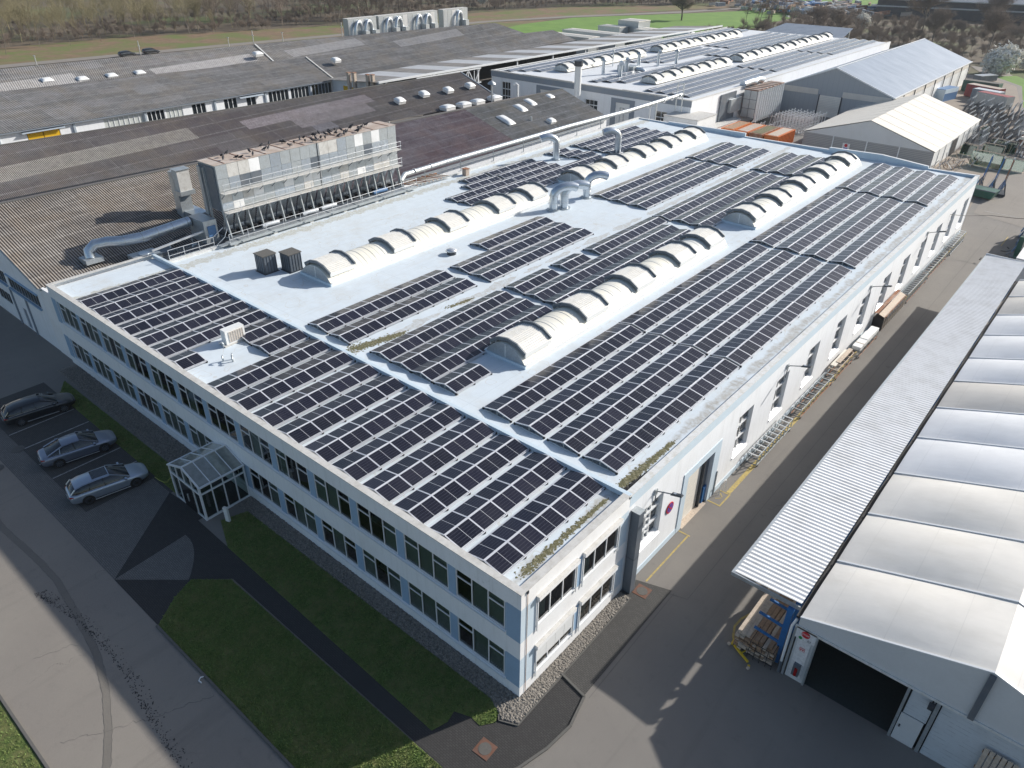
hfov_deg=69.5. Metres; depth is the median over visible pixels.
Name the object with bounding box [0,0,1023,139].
terrain
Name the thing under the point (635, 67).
duct elbow
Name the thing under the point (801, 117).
steel rack
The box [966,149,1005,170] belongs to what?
glass rack
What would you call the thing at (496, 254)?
solar panel row
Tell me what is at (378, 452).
solar panel row
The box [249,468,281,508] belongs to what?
window
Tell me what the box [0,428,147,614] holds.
forecourt paving
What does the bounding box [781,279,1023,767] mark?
membrane hall
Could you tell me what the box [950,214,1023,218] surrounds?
overhead cable
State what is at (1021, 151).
frame
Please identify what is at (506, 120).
roof dome
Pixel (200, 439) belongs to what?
window
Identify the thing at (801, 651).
wall panel
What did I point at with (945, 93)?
tarp container
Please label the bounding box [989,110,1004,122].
steel rack
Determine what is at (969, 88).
freight container
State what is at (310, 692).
lawn
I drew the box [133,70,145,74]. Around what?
roof dome
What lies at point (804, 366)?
wall lamp
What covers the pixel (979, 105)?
steel rack
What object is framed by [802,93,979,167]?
storage tent
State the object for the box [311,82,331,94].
window
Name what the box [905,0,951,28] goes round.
bare tree
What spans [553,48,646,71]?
barrel skylight
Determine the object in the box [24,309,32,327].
door
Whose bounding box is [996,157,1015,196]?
pole rack
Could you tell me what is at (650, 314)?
solar panel row
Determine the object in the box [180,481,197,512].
door
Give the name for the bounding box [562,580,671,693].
side paving
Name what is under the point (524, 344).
barrel skylight
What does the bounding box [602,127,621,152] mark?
duct elbow
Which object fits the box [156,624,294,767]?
kerb lawn
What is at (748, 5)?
bare tree
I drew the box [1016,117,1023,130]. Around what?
steel rack
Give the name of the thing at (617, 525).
window
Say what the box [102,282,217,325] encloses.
solar panel row
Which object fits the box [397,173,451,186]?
steel grillage
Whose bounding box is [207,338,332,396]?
solar panel row
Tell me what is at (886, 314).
covered trolley
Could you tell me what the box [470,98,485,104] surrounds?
roof dome
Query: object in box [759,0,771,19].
bare tree
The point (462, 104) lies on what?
roof dome
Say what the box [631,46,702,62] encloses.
solar panel row
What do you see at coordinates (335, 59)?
roof dome
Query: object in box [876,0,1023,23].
hall
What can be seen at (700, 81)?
solar panel row
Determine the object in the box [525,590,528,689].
lightning conductor
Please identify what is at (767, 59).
solar panel row
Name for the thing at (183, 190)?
exhaust tower
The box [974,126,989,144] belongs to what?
steel rack
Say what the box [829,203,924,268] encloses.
solar panel row
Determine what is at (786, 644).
downpipe
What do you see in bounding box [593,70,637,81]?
solar panel row
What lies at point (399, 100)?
roof dome
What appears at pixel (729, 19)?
meadow
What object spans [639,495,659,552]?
window
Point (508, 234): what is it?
solar panel row
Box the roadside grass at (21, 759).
[0,702,43,767]
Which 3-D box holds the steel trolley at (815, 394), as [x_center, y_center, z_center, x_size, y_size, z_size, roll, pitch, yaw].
[23.936,0.882,58.807,0.790,0.875,6.860,24,39,33]
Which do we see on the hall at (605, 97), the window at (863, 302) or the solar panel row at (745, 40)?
the solar panel row at (745, 40)
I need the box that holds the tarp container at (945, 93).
[935,85,958,101]
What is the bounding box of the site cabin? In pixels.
[663,111,716,127]
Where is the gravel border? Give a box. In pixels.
[234,496,629,722]
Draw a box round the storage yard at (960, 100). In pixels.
[852,74,1020,213]
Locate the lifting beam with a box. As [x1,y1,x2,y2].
[727,638,749,669]
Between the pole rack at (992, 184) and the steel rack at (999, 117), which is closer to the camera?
the pole rack at (992, 184)
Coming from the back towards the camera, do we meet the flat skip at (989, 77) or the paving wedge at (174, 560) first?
the flat skip at (989, 77)
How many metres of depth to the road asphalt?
36.98 m
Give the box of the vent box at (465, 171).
[461,167,469,175]
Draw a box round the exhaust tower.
[167,166,209,216]
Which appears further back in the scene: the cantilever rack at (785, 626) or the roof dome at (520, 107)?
the roof dome at (520, 107)
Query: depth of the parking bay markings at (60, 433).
53.59 m
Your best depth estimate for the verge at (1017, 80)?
184.62 m
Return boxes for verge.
[158,20,547,53]
[998,76,1023,106]
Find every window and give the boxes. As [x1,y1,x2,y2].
[0,270,6,283]
[0,288,13,304]
[7,277,41,307]
[58,303,81,333]
[71,340,93,369]
[79,317,102,348]
[91,354,114,385]
[101,332,125,364]
[103,113,144,127]
[113,370,137,402]
[124,347,150,381]
[136,386,161,420]
[146,110,165,120]
[149,364,177,400]
[161,404,188,440]
[165,107,183,117]
[177,382,206,420]
[188,424,211,447]
[191,103,206,113]
[206,402,238,442]
[223,98,237,108]
[234,462,247,481]
[239,424,272,466]
[246,97,256,105]
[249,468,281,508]
[268,89,288,101]
[274,447,310,492]
[283,492,317,535]
[290,86,309,98]
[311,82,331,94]
[313,473,351,521]
[321,519,357,565]
[356,502,397,553]
[362,549,401,597]
[403,534,448,588]
[408,582,450,634]
[455,569,504,627]
[458,617,504,674]
[502,81,509,99]
[534,606,576,676]
[536,558,580,630]
[577,564,617,630]
[581,517,623,586]
[586,99,597,109]
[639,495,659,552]
[656,111,667,120]
[731,410,748,459]
[768,375,784,421]
[800,345,815,388]
[828,319,842,359]
[853,296,866,334]
[875,276,887,311]
[894,258,906,291]
[912,241,923,273]
[928,227,938,256]
[942,213,952,242]
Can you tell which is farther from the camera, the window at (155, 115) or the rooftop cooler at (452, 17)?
the rooftop cooler at (452, 17)
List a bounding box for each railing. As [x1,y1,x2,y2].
[168,227,228,259]
[712,470,726,494]
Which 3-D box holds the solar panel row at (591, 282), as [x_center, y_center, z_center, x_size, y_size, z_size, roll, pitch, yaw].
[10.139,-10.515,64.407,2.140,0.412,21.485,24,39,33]
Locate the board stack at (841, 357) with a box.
[830,348,852,366]
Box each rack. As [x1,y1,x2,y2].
[754,606,794,662]
[769,108,795,127]
[770,598,802,644]
[775,109,801,127]
[782,109,807,128]
[788,110,814,130]
[793,111,820,134]
[799,112,826,133]
[957,142,978,156]
[962,95,976,109]
[963,102,973,112]
[965,134,976,145]
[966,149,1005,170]
[967,125,978,143]
[972,99,984,111]
[973,103,984,115]
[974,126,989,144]
[974,132,989,150]
[977,111,986,123]
[977,124,989,140]
[977,154,993,185]
[981,104,992,116]
[981,142,1005,155]
[982,98,994,112]
[983,113,994,124]
[985,126,998,141]
[986,132,999,143]
[987,113,998,130]
[988,122,996,135]
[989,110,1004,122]
[989,157,1005,187]
[990,102,1003,113]
[990,114,1005,126]
[990,137,1019,155]
[992,118,1007,131]
[994,106,1004,118]
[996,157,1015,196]
[997,123,1007,137]
[997,128,1008,140]
[999,139,1013,153]
[1000,111,1013,123]
[1000,155,1023,173]
[1006,120,1018,133]
[1007,125,1019,139]
[1008,141,1023,156]
[1009,113,1023,124]
[1011,108,1023,120]
[1013,100,1023,116]
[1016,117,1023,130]
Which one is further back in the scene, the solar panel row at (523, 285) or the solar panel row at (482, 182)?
the solar panel row at (482, 182)
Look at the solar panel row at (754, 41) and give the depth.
190.83 m
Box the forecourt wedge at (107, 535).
[62,479,169,578]
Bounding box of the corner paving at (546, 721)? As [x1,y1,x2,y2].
[415,677,581,767]
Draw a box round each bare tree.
[0,9,14,51]
[24,0,45,45]
[50,4,70,44]
[82,3,100,39]
[118,0,135,37]
[144,0,161,31]
[169,0,191,32]
[670,0,696,19]
[741,0,754,24]
[756,0,770,22]
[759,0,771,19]
[765,0,780,15]
[770,1,781,17]
[778,0,792,20]
[787,0,804,20]
[805,3,830,24]
[828,3,860,26]
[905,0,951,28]
[922,3,956,40]
[972,0,1019,14]
[981,3,1021,49]
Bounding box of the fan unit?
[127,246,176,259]
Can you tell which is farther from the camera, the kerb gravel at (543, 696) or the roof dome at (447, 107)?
the roof dome at (447, 107)
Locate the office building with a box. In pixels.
[45,253,631,696]
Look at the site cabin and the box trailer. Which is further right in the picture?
the box trailer
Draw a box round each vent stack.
[601,58,606,74]
[618,60,623,76]
[624,57,630,71]
[637,52,641,64]
[656,50,661,65]
[675,49,679,63]
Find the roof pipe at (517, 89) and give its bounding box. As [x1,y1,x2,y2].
[513,83,518,96]
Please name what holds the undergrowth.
on the terrain at (314, 21)
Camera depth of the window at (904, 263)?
73.58 m
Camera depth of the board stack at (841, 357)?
62.48 m
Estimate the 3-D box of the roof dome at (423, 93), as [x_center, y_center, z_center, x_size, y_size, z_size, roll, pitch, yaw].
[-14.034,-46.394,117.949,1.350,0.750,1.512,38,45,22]
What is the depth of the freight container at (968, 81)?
169.15 m
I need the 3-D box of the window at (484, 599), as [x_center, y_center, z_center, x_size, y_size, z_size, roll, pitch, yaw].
[-1.461,10.032,34.851,3.120,1.890,0.168,24,39,33]
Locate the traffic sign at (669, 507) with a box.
[666,501,673,513]
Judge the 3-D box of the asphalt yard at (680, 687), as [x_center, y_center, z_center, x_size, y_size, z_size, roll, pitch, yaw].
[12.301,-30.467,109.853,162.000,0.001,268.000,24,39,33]
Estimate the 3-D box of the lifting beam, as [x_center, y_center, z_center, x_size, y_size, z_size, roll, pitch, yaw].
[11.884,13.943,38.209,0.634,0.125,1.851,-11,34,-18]
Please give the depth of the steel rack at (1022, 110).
145.55 m
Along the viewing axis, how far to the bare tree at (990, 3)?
260.48 m
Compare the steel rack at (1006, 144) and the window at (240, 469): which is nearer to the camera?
the window at (240, 469)
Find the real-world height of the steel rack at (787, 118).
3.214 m
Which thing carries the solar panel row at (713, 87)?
on the hall at (605, 97)
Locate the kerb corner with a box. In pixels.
[516,672,585,767]
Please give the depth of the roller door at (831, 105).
146.11 m
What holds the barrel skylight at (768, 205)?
on the production hall
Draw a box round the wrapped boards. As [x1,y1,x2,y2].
[852,326,878,349]
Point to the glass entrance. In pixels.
(206, 469)
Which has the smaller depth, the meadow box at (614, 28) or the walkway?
the walkway
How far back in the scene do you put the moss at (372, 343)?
52.28 m
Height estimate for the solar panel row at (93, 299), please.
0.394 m
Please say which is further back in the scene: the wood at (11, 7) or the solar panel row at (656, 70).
the wood at (11, 7)
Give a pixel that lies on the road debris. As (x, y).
(119, 669)
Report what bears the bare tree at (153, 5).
on the terrain at (314, 21)
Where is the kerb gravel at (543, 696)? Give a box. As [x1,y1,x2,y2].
[498,597,630,725]
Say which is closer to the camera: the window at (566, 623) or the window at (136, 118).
the window at (566, 623)
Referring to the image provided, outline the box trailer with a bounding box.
[1013,248,1023,283]
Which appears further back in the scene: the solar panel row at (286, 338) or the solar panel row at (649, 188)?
the solar panel row at (649, 188)
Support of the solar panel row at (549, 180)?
on the production hall
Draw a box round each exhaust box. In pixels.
[253,249,279,275]
[278,247,302,273]
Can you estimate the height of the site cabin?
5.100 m
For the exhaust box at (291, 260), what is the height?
1.620 m
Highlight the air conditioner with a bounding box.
[220,322,244,347]
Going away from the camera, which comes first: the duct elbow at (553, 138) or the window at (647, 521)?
the window at (647, 521)
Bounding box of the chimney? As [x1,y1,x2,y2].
[574,60,582,98]
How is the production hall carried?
on the asphalt yard at (680, 687)
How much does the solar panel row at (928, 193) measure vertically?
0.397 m
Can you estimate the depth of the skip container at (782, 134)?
126.03 m
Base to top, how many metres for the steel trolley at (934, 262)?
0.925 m
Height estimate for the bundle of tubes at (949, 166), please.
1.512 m
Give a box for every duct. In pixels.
[79,216,191,265]
[622,506,644,593]
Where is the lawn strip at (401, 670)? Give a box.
[221,511,497,729]
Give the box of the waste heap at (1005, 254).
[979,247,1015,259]
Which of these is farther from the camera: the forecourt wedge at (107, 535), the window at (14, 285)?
the window at (14, 285)
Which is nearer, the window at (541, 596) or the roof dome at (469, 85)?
the window at (541, 596)
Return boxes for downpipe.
[776,618,798,671]
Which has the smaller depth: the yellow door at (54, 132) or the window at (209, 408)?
the window at (209, 408)
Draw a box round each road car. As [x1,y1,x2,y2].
[118,50,136,56]
[142,48,159,53]
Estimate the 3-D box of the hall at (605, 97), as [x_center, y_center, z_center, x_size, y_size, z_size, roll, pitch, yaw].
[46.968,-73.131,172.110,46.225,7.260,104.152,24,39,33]
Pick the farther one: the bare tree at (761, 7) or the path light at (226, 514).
the bare tree at (761, 7)
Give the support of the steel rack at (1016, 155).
on the yard at (1011, 203)
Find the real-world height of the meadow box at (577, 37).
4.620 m
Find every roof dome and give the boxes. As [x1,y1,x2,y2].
[40,77,53,82]
[75,76,88,80]
[104,73,117,77]
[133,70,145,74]
[252,51,263,56]
[330,57,340,62]
[394,97,405,104]
[418,90,429,97]
[439,104,455,110]
[442,86,453,93]
[456,101,471,107]
[464,82,475,88]
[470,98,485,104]
[487,94,501,100]
[496,115,515,125]
[512,104,527,111]
[524,98,536,105]
[546,117,555,123]
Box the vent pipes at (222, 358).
[221,353,233,361]
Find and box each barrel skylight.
[300,182,548,286]
[484,225,727,369]
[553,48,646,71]
[557,126,708,185]
[640,56,732,83]
[649,29,741,51]
[721,151,861,229]
[730,32,832,61]
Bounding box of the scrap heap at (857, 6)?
[709,0,911,17]
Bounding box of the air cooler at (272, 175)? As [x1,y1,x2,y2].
[196,121,408,241]
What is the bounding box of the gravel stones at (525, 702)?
[500,592,628,723]
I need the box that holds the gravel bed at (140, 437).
[57,364,190,477]
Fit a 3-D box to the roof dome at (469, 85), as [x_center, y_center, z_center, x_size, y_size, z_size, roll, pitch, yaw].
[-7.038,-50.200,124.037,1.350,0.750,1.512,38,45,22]
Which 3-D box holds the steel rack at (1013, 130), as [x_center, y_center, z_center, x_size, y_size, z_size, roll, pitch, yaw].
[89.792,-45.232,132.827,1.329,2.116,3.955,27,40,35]
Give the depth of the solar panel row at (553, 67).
151.57 m
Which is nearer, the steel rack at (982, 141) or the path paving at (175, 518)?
the path paving at (175, 518)
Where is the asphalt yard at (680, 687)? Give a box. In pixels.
[0,61,1023,767]
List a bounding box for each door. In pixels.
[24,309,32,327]
[27,129,59,139]
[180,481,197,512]
[615,102,629,123]
[682,465,701,518]
[815,94,841,117]
[891,712,923,747]
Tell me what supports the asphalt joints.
on the asphalt yard at (680, 687)
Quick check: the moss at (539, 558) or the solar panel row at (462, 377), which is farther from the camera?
the solar panel row at (462, 377)
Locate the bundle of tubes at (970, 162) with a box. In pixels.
[962,156,977,166]
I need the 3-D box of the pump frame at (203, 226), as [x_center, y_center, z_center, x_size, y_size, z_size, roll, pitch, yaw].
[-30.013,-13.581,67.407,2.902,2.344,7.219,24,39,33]
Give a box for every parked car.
[0,392,75,425]
[37,429,116,467]
[65,462,148,504]
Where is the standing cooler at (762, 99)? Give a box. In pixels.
[717,76,784,121]
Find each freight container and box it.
[961,79,1003,90]
[963,83,1005,96]
[970,87,1005,99]
[974,91,1014,109]
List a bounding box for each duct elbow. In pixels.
[539,133,560,160]
[547,181,578,211]
[558,180,589,209]
[581,171,609,198]
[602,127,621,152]
[617,64,645,71]
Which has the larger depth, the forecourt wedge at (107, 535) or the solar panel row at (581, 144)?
the solar panel row at (581, 144)
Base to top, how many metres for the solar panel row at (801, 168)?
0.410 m
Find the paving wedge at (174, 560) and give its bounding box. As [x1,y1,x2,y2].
[114,535,193,579]
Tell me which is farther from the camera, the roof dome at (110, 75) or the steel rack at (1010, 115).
the steel rack at (1010, 115)
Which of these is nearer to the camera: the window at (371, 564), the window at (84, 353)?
the window at (371, 564)
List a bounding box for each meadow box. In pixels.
[559,32,599,53]
[562,28,624,49]
[598,24,628,44]
[618,18,650,44]
[633,27,661,43]
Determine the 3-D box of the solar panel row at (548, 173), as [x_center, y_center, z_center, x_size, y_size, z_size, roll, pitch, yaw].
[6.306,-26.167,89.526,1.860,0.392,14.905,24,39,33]
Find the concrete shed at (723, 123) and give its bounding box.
[715,117,740,128]
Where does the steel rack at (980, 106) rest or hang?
on the storage yard at (960, 100)
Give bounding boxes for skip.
[973,73,998,80]
[973,184,1000,198]
[1008,236,1023,258]
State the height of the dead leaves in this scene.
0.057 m
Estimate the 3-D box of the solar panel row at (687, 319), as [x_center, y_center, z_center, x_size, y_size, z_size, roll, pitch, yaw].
[17.671,-7.673,59.977,2.320,0.392,21.485,24,39,33]
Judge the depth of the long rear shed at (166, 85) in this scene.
137.70 m
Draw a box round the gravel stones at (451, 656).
[237,496,519,716]
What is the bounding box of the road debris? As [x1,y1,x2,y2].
[36,590,191,767]
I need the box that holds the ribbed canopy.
[731,253,1023,623]
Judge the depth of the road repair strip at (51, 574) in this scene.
38.60 m
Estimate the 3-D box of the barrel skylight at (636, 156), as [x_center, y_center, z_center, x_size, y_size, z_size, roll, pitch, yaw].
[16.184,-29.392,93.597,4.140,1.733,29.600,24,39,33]
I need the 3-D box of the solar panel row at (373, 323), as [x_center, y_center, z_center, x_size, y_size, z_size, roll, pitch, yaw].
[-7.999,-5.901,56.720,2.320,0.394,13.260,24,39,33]
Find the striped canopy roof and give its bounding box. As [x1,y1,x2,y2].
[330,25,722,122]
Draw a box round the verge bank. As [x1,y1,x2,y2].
[0,5,734,64]
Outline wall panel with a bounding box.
[788,638,810,678]
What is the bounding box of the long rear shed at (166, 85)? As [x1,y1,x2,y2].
[0,23,576,143]
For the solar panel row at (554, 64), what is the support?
on the hall at (605, 97)
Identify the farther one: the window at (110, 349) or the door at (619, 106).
the door at (619, 106)
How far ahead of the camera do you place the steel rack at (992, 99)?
151.30 m
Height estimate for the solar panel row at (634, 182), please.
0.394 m
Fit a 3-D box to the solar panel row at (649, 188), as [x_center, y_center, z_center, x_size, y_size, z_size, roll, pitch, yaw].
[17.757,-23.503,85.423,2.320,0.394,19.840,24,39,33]
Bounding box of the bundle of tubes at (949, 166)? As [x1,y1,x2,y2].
[942,161,959,169]
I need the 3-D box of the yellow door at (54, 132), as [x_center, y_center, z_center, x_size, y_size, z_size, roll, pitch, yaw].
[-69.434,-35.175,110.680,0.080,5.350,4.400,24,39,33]
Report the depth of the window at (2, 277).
67.58 m
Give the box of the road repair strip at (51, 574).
[0,520,111,767]
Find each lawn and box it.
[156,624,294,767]
[158,579,440,767]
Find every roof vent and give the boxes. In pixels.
[445,248,457,255]
[488,81,495,101]
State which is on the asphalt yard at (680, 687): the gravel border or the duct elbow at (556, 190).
the gravel border
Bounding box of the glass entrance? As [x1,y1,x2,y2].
[166,442,250,520]
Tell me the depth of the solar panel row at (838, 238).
71.92 m
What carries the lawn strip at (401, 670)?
on the asphalt yard at (680, 687)
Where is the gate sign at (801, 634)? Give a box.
[795,627,816,645]
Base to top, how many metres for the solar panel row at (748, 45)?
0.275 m
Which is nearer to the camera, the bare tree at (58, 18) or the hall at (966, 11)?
the bare tree at (58, 18)
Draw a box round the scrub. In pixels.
[738,6,1023,66]
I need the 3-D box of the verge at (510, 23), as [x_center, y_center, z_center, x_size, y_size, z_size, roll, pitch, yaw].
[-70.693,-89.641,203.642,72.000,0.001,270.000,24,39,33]
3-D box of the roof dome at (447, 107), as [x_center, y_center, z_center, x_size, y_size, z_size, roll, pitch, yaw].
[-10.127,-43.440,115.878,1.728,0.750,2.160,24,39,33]
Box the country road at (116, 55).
[0,8,740,67]
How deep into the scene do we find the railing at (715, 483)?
48.65 m
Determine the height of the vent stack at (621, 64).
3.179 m
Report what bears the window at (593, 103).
in the hall at (605, 97)
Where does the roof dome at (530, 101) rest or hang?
on the corrugated shed at (46, 237)
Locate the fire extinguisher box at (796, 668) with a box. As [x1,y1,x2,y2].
[791,662,801,676]
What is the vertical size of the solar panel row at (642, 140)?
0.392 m
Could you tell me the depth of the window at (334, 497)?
41.18 m
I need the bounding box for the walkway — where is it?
[225,179,416,245]
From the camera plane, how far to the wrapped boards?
65.58 m
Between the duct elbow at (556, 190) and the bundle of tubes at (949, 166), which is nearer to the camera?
the duct elbow at (556, 190)
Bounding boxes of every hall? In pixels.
[168,117,979,589]
[491,27,890,126]
[780,38,972,124]
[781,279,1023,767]
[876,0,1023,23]
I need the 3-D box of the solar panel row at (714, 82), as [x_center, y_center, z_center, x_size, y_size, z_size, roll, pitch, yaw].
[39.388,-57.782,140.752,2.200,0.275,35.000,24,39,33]
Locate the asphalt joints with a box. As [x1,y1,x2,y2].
[0,229,994,766]
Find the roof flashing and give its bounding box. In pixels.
[255,44,332,77]
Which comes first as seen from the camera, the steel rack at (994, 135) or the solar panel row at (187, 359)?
the solar panel row at (187, 359)
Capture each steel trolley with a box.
[746,415,792,466]
[790,372,833,418]
[826,351,853,379]
[850,331,878,357]
[900,271,927,303]
[920,250,947,278]
[942,230,965,255]
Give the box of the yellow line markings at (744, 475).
[646,211,1018,645]
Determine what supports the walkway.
on the production hall
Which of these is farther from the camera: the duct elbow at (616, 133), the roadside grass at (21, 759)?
the duct elbow at (616, 133)
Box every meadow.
[508,10,790,44]
[802,0,877,5]
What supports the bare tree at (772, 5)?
on the terrain at (314, 21)
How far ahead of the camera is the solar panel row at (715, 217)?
77.74 m
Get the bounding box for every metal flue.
[346,72,351,89]
[351,72,357,88]
[365,74,370,86]
[370,74,374,85]
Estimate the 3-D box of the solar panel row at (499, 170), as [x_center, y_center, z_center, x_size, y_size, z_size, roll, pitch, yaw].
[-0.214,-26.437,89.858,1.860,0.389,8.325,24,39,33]
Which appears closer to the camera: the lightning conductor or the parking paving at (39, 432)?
the lightning conductor
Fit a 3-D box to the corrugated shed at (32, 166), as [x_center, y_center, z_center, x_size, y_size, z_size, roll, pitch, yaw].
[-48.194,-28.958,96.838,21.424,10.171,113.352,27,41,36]
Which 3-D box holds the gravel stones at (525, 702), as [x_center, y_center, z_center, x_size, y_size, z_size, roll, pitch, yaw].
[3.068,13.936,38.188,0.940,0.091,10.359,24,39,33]
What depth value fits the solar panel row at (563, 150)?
96.04 m
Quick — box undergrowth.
[0,0,735,45]
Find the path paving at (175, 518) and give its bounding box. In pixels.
[115,493,474,767]
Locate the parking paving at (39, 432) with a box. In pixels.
[0,382,172,511]
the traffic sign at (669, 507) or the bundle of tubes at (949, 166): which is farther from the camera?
the bundle of tubes at (949, 166)
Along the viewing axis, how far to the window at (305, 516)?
44.64 m
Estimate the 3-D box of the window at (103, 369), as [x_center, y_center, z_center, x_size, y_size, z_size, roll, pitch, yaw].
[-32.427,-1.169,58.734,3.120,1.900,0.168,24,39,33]
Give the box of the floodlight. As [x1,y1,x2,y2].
[927,701,935,711]
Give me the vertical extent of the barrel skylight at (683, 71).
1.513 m
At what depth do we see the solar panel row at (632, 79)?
143.21 m
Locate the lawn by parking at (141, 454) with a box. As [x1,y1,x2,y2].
[60,382,193,492]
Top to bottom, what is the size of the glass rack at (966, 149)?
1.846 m
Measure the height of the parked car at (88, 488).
1.503 m
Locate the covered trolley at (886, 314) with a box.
[871,290,906,330]
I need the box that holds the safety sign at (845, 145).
[842,143,849,148]
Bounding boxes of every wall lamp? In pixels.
[654,488,683,504]
[785,364,811,377]
[868,285,891,296]
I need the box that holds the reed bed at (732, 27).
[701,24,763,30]
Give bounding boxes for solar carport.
[766,23,852,37]
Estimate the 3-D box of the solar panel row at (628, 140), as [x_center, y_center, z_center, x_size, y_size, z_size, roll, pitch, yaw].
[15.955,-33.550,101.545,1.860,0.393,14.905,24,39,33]
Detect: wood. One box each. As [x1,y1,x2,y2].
[0,0,257,40]
[80,0,734,29]
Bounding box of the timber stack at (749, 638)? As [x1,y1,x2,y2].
[733,588,802,669]
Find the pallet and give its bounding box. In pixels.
[974,748,1019,767]
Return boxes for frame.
[151,213,219,251]
[1014,136,1023,154]
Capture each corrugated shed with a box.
[0,72,493,199]
[0,89,607,358]
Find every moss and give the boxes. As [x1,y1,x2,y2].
[346,330,408,354]
[445,298,473,308]
[514,497,608,579]
[616,439,676,488]
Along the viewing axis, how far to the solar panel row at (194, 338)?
52.51 m
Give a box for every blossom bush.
[856,11,871,28]
[980,40,1023,74]
[1019,52,1023,70]
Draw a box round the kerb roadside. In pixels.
[0,695,49,767]
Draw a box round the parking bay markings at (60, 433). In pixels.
[9,409,136,478]
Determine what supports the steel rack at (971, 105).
on the storage yard at (960, 100)
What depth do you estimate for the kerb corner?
34.62 m
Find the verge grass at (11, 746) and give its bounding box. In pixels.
[0,710,39,767]
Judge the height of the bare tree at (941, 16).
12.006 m
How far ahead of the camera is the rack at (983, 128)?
130.52 m
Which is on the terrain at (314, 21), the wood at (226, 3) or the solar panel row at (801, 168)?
the wood at (226, 3)
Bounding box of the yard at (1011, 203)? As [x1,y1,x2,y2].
[972,66,1023,227]
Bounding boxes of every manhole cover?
[472,737,497,760]
[632,583,651,598]
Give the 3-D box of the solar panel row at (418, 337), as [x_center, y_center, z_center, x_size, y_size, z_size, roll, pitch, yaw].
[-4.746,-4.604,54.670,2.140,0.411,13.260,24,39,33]
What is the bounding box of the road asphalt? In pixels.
[0,461,289,767]
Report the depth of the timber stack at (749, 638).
38.31 m
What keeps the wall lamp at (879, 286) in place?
attached to the production hall
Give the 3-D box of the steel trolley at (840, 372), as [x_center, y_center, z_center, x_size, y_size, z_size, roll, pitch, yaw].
[27.878,-1.612,62.738,0.790,1.025,4.060,24,39,33]
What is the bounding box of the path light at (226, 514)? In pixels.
[222,506,230,521]
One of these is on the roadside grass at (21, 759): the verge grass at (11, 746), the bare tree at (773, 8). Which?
the verge grass at (11, 746)
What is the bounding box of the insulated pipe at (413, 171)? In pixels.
[398,82,684,183]
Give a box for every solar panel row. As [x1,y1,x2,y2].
[76,268,187,306]
[88,275,201,315]
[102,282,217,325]
[117,290,233,335]
[133,299,251,346]
[150,308,270,357]
[168,350,207,369]
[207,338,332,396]
[229,349,355,411]
[241,317,289,344]
[250,327,309,355]
[252,362,381,427]
[277,374,407,444]
[304,388,435,462]
[307,270,454,334]
[329,277,476,345]
[331,402,464,481]
[362,417,496,502]
[369,290,515,362]
[390,298,535,372]
[394,433,530,524]
[409,305,552,382]
[429,451,566,549]
[433,362,491,395]
[445,178,515,202]
[450,222,572,274]
[458,180,526,205]
[459,173,489,183]
[461,176,501,189]
[467,470,605,575]
[470,216,554,250]
[470,228,593,282]
[482,323,643,422]
[483,158,536,175]
[494,161,547,178]
[504,268,560,294]
[505,28,733,70]
[508,163,560,180]
[513,334,673,438]
[519,155,602,181]
[521,28,740,71]
[524,224,678,302]
[535,161,593,185]
[536,29,748,71]
[542,229,691,307]
[544,148,570,155]
[547,344,705,456]
[550,253,592,271]
[560,149,582,158]
[570,125,639,147]
[570,151,597,159]
[580,127,649,149]
[582,356,739,474]
[583,217,667,254]
[591,129,660,152]
[591,158,696,199]
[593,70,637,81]
[602,131,671,153]
[604,56,715,82]
[609,162,713,204]
[618,243,768,332]
[620,57,718,82]
[628,165,732,209]
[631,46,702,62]
[645,47,711,62]
[646,66,740,91]
[647,250,795,343]
[652,171,760,221]
[656,68,751,93]
[660,48,720,62]
[667,69,761,93]
[671,174,776,225]
[678,256,822,355]
[684,70,773,96]
[685,142,736,160]
[688,177,788,226]
[702,145,753,164]
[707,32,772,45]
[708,34,797,55]
[710,264,851,367]
[715,32,780,46]
[716,35,805,55]
[720,148,770,167]
[724,33,789,47]
[725,36,807,56]
[737,50,799,67]
[748,51,809,68]
[749,189,852,247]
[750,152,798,172]
[757,52,819,69]
[768,154,815,175]
[769,53,830,71]
[775,193,875,254]
[783,157,828,175]
[798,37,848,51]
[801,198,899,261]
[807,38,857,52]
[817,39,867,53]
[824,40,877,54]
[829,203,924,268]
[835,163,892,191]
[858,167,913,196]
[881,171,935,201]
[905,175,958,206]
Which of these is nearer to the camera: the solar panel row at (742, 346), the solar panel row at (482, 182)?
the solar panel row at (742, 346)
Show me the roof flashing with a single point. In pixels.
(306, 57)
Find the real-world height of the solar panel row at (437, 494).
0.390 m
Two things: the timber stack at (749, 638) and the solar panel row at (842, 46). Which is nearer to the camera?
the timber stack at (749, 638)
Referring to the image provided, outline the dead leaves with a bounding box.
[618,471,647,495]
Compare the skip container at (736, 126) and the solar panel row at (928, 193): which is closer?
the solar panel row at (928, 193)
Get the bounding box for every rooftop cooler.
[342,16,379,35]
[373,10,437,32]
[438,7,468,27]
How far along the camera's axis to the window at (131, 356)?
53.38 m
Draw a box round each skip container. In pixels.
[721,121,751,130]
[735,123,765,136]
[749,125,779,138]
[764,127,795,142]

